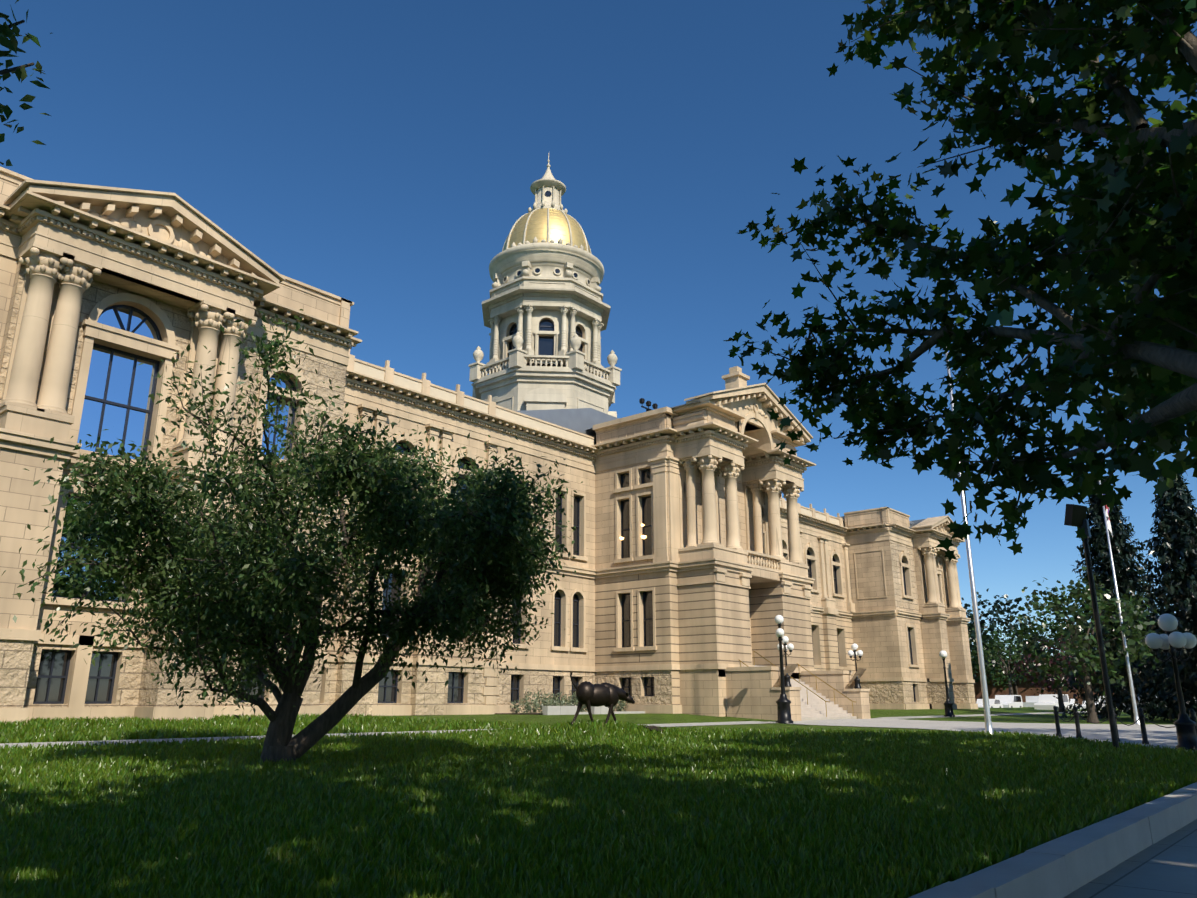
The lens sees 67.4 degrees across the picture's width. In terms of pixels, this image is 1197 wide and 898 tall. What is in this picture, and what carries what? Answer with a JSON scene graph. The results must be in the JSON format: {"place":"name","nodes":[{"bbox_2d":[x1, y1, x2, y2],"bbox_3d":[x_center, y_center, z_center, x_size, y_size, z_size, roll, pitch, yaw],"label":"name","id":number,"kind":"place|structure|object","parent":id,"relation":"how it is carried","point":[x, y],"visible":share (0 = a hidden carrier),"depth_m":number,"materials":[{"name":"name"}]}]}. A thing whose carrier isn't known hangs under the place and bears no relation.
{"place":"outdoors","nodes":[
{"label":"outdoors","id":0,"kind":"place"},
{"bbox_2d":[0,0,51,165],"bbox_3d":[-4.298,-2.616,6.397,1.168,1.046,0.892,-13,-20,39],"label":"corner tree","id":1,"kind":"object","parent":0,"point":[6,31],"depth_m":6.41,"materials":[{"name":"green plant"}]},
{"bbox_2d":[0,172,975,720],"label":"capitol ashlar walls","id":2,"kind":"structure","parent":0,"point":[880,642],"depth_m":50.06,"materials":[{"name":"beige stone"}]},
{"bbox_2d":[3,204,928,530],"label":"capitol roofs","id":3,"kind":"structure","parent":2,"relation":"on","point":[583,420],"depth_m":56.73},
{"bbox_2d":[33,305,915,703],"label":"window frames","id":4,"kind":"structure","parent":2,"relation":"in","point":[129,407],"depth_m":31.62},
{"bbox_2d":[33,191,914,701],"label":"window panes","id":5,"kind":"structure","parent":4,"relation":"in","point":[103,695],"depth_m":50.22,"materials":[{"name":"black glass"}]},
{"bbox_2d":[52,308,911,663],"bbox_3d":[7.273,7.497,56.782,0.350,10.195,75.350,-13,-20,39],"label":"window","id":6,"kind":"structure","parent":4,"relation":"in","point":[118,392],"depth_m":30.46,"materials":[{"name":"blue glass"}]},
{"bbox_2d":[0,211,962,607],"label":"columns","id":7,"kind":"structure","parent":2,"relation":"attached to","point":[46,271],"depth_m":31.79,"materials":[{"name":"beige stone"}]},
{"bbox_2d":[468,261,621,416],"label":"dome tower","id":8,"kind":"structure","parent":0,"point":[517,384],"depth_m":66.64,"materials":[{"name":"white stone"}]},
{"bbox_2d":[473,153,617,379],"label":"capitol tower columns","id":9,"kind":"structure","parent":8,"relation":"attached to","point":[547,257],"depth_m":68.23,"materials":[{"name":"white stone"}]},
{"bbox_2d":[503,208,590,252],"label":"dome","id":10,"kind":"structure","parent":8,"relation":"on","point":[537,226],"depth_m":69.84,"materials":[{"name":"gold metal"}]},
{"bbox_2d":[0,710,1116,748],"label":"walkway","id":11,"kind":"structure","parent":0,"point":[180,740],"depth_m":28.55,"materials":[{"name":"concrete"}]},
{"bbox_2d":[0,712,1196,897],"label":"lawn grass","id":12,"kind":"structure","parent":0,"point":[897,811],"depth_m":10.38,"materials":[{"name":"green plant"}]},
{"bbox_2d":[2,298,582,763],"bbox_3d":[-5.081,2.304,17.377,10.239,7.662,10.344,3,-16,-12],"label":"lawn tree","id":13,"kind":"object","parent":12,"relation":"on","point":[501,513],"depth_m":15.57,"materials":[{"name":"green plant"}]},
{"bbox_2d":[643,726,663,731],"bbox_3d":[1.769,8.825,28.287,0.440,0.180,0.600,-13,-20,39],"label":"statue plaque","id":14,"kind":"object","parent":12,"relation":"on","point":[652,727],"visible":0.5,"depth_m":28.24,"materials":[{"name":"brown metal"}]},
{"bbox_2d":[0,0,1196,657],"label":"sky","id":15,"kind":"structure","parent":0,"point":[379,156],"materials":[{"name":"blue"}]},
{"bbox_2d":[1,707,1196,890],"bbox_3d":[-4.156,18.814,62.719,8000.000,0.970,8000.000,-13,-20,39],"label":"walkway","id":16,"kind":"structure","parent":0,"point":[652,718],"depth_m":44.64,"materials":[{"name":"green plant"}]},
{"bbox_2d":[0,167,977,724],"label":"capitol trim cornices","id":17,"kind":"object","parent":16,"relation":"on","point":[168,221],"visible":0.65,"depth_m":44.16,"materials":[{"name":"beige stone"}]},
{"bbox_2d":[354,361,839,524],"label":"capitol parapets","id":18,"kind":"object","parent":17,"relation":"on","point":[368,370],"visible":0.25,"depth_m":49.59,"materials":[{"name":"beige stone"}]},
{"bbox_2d":[639,398,657,411],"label":"floodlights","id":19,"kind":"object","parent":17,"relation":"on","point":[648,403],"visible":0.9,"depth_m":58.53,"materials":[{"name":"black metal"}]},
{"bbox_2d":[777,636,793,686],"bbox_3d":[9.851,11.091,46.782,0.815,2.650,0.885,-13,-20,39],"label":"lamp post","id":20,"kind":"object","parent":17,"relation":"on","point":[786,647],"visible":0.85,"depth_m":46.78,"materials":[{"name":"black metal"}]},
{"bbox_2d":[848,643,862,688],"bbox_3d":[15.244,12.803,52.854,0.815,2.650,0.885,-13,-20,39],"label":"street lamp","id":21,"kind":"object","parent":17,"relation":"on","point":[854,652],"visible":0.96,"depth_m":52.86,"materials":[{"name":"black metal"}]},
{"bbox_2d":[495,713,541,714],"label":"planting bed soil","id":22,"kind":"structure","parent":16,"relation":"on","point":[521,713],"depth_m":44.96,"materials":[{"name":"brown soil"}]},
{"bbox_2d":[510,689,628,713],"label":"facade shrubs","id":23,"kind":"object","parent":22,"relation":"on","point":[549,701],"visible":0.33,"depth_m":46.21,"materials":[{"name":"green plant"}]},
{"bbox_2d":[324,541,855,704],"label":"banded capitol walls","id":24,"kind":"structure","parent":16,"relation":"on","point":[702,623],"depth_m":50.63,"materials":[{"name":"beige stone"}]},
{"bbox_2d":[542,706,644,714],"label":"planter walls","id":25,"kind":"structure","parent":16,"relation":"on","point":[559,710],"depth_m":44.56,"materials":[{"name":"concrete"}]},
{"bbox_2d":[570,672,634,724],"bbox_3d":[0.150,8.053,28.972,2.414,1.620,0.600,8,-18,-26],"label":"bronze bison statue","id":26,"kind":"object","parent":16,"relation":"on","point":[590,694],"visible":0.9,"depth_m":28.68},
{"bbox_2d":[699,665,855,720],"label":"capitol steps","id":27,"kind":"structure","parent":16,"relation":"on","point":[815,708],"depth_m":51.02,"materials":[{"name":"beige stone"}]},
{"bbox_2d":[739,651,854,716],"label":"capitol handrails","id":28,"kind":"object","parent":27,"relation":"on","point":[804,686],"visible":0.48,"depth_m":51.91,"materials":[{"name":"beige metal"}]},
{"bbox_2d":[939,650,954,716],"bbox_3d":[23.744,16.030,61.276,0.678,4.450,0.678,8,-18,-26],"label":"lamp post","id":29,"kind":"object","parent":16,"relation":"on","point":[948,704],"visible":0.98,"depth_m":60.98,"materials":[{"name":"black metal"}]},
{"bbox_2d":[937,281,993,733],"bbox_3d":[13.944,1.303,34.491,0.440,18.800,0.440,-13,-20,39],"label":"flagpole","id":30,"kind":"object","parent":16,"relation":"on","point":[987,717],"visible":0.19,"depth_m":32.97,"materials":[{"name":"silver metal"}]},
{"bbox_2d":[748,0,1196,524],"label":"branches","id":31,"kind":"object","parent":16,"relation":"on","point":[1180,361],"visible":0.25,"depth_m":7.12,"materials":[{"name":"brown wood"}]},
{"bbox_2d":[723,0,1196,560],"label":"maple leaves","id":32,"kind":"object","parent":31,"relation":"attached to","point":[1013,28],"visible":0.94,"depth_m":8.06,"materials":[{"name":"green plant"}]},
{"bbox_2d":[967,612,992,679],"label":"tree","id":33,"kind":"object","parent":16,"relation":"on","point":[974,676],"depth_m":153.64,"materials":[{"name":"green plant"}]},
{"bbox_2d":[968,613,1007,682],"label":"tree line leaves","id":34,"kind":"object","parent":33,"relation":"attached to","point":[977,679],"depth_m":147.91,"materials":[{"name":"green plant"}]},
{"bbox_2d":[961,588,1047,682],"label":"tree line leaves","id":35,"kind":"object","parent":33,"relation":"attached to","point":[999,610],"visible":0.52,"depth_m":146.22,"materials":[{"name":"green plant"}]},
{"bbox_2d":[976,699,1002,707],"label":"car body","id":36,"kind":"object","parent":16,"relation":"on","point":[994,703],"visible":0.4,"depth_m":95.71,"materials":[{"name":"white paint"}]},
{"bbox_2d":[971,627,1042,694],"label":"tree","id":37,"kind":"object","parent":16,"relation":"on","point":[996,649],"depth_m":104.53,"materials":[{"name":"green plant"}]},
{"bbox_2d":[995,695,1022,707],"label":"car body","id":38,"kind":"object","parent":16,"relation":"on","point":[1010,701],"visible":0.42,"depth_m":100.61,"materials":[{"name":"white paint"}]},
{"bbox_2d":[1014,696,1020,701],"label":"car windows","id":39,"kind":"structure","parent":38,"relation":"in","point":[1016,698],"depth_m":101.24,"materials":[{"name":"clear glass"}]},
{"bbox_2d":[973,625,1046,694],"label":"tree","id":40,"kind":"object","parent":16,"relation":"on","point":[997,674],"depth_m":160.34,"materials":[{"name":"green plant"}]},
{"bbox_2d":[1007,612,1083,692],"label":"tree line leaves","id":41,"kind":"object","parent":40,"relation":"attached to","point":[1043,627],"visible":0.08,"depth_m":146.20,"materials":[{"name":"green plant"}]},
{"bbox_2d":[1023,696,1038,706],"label":"car body","id":42,"kind":"object","parent":16,"relation":"on","point":[1030,701],"visible":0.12,"depth_m":108.98,"materials":[{"name":"white paint"}]},
{"bbox_2d":[1012,620,1078,656],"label":"tree","id":43,"kind":"object","parent":16,"relation":"on","point":[1051,638],"depth_m":169.81,"materials":[{"name":"green plant"}]},
{"bbox_2d":[1050,606,1111,677],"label":"tree leaves","id":44,"kind":"object","parent":43,"relation":"attached to","point":[1069,623],"visible":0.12,"depth_m":141.76,"materials":[{"name":"green plant"}]},
{"bbox_2d":[1034,694,1069,709],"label":"car body","id":45,"kind":"object","parent":16,"relation":"on","point":[1047,701],"visible":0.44,"depth_m":91.22,"materials":[{"name":"white paint"}]},
{"bbox_2d":[1063,695,1067,701],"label":"car windows","id":46,"kind":"structure","parent":45,"relation":"in","point":[1065,699],"depth_m":92.32,"materials":[{"name":"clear glass"}]},
{"bbox_2d":[908,782,1196,897],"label":"lawn kerb","id":47,"kind":"structure","parent":16,"relation":"on","point":[1063,866],"depth_m":8.11,"materials":[{"name":"concrete"}]},
{"bbox_2d":[1070,699,1080,709],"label":"car body","id":48,"kind":"object","parent":16,"relation":"on","point":[1072,701],"visible":0.08,"depth_m":96.68,"materials":[{"name":"white paint"}]},
{"bbox_2d":[972,658,1185,704],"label":"brick building","id":49,"kind":"structure","parent":16,"relation":"on","point":[1024,688],"depth_m":160.67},
{"bbox_2d":[1010,566,1158,722],"bbox_3d":[28.902,11.711,53.366,8.504,8.942,8.976,-13,-20,39],"label":"lawn tree","id":50,"kind":"object","parent":16,"relation":"on","point":[1056,606],"depth_m":52.43,"materials":[{"name":"green plant"}]},
{"bbox_2d":[1064,504,1118,749],"bbox_3d":[13.475,4.807,24.390,0.793,6.718,0.429,9,-18,-30],"label":"floodlight pole","id":51,"kind":"object","parent":16,"relation":"on","point":[1075,515],"visible":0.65,"depth_m":24.62,"materials":[{"name":"black metal"}]},
{"bbox_2d":[1082,699,1104,708],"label":"car body","id":52,"kind":"object","parent":16,"relation":"on","point":[1083,706],"visible":0.15,"depth_m":104.38,"materials":[{"name":"white paint"}]},
{"bbox_2d":[999,0,1196,480],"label":"street tree","id":53,"kind":"object","parent":16,"relation":"on","point":[1147,373],"visible":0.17,"depth_m":17.12,"materials":[{"name":"green plant"}]},
{"bbox_2d":[1060,479,1196,719],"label":"spruce","id":54,"kind":"object","parent":16,"relation":"on","point":[1127,576],"depth_m":66.44,"materials":[{"name":"green plant"}]},
{"bbox_2d":[1124,472,1196,720],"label":"spruce","id":55,"kind":"object","parent":16,"relation":"on","point":[1174,544],"depth_m":57.81,"materials":[{"name":"green plant"}]},
{"bbox_2d":[1166,457,1191,488],"bbox_3d":[25.995,1.242,25.581,15.868,14.808,14.249,-13,-20,39],"label":"street tree","id":56,"kind":"object","parent":16,"relation":"on","point":[1170,483],"visible":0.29,"depth_m":28.64,"materials":[{"name":"green plant"}]},
{"bbox_2d":[620,524,645,539],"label":"lamp globes","id":57,"kind":"object","parent":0,"point":[642,536],"visible":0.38,"depth_m":52.65,"materials":[{"name":"white glass"}]},
{"bbox_2d":[772,718,1177,748],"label":"plaza pavement","id":58,"kind":"structure","parent":0,"point":[1159,736],"depth_m":41.41,"materials":[{"name":"concrete"}]},
{"bbox_2d":[775,615,792,723],"bbox_3d":[9.037,10.833,44.228,0.801,5.250,1.617,-5,-17,17],"label":"tall lamp post","id":59,"kind":"object","parent":58,"relation":"on","point":[783,702],"visible":1,"depth_m":43.76,"materials":[{"name":"black metal"}]},
{"bbox_2d":[1099,480,1139,723],"bbox_3d":[30.381,8.685,52.386,0.440,14.300,1.030,-13,-20,39],"label":"flagpole","id":60,"kind":"object","parent":58,"relation":"on","point":[1108,526],"visible":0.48,"depth_m":51.81,"materials":[{"name":"silver metal"}]},
{"bbox_2d":[1053,706,1196,743],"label":"bollard chain","id":61,"kind":"object","parent":58,"relation":"on","point":[1192,717],"visible":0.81,"depth_m":28.77,"materials":[{"name":"black metal"}]},
{"bbox_2d":[1145,614,1196,750],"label":"street lamp post","id":62,"kind":"object","parent":58,"relation":"on","point":[1184,724],"visible":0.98,"depth_m":24.92,"materials":[{"name":"black metal"}]},
{"bbox_2d":[1014,635,1095,711],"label":"tree","id":63,"kind":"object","parent":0,"point":[1037,675],"depth_m":83.97,"materials":[{"name":"green plant"}]},
{"bbox_2d":[1063,819,1196,897],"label":"curb","id":64,"kind":"structure","parent":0,"point":[1165,867],"depth_m":8.43,"materials":[{"name":"concrete"}]}
]}

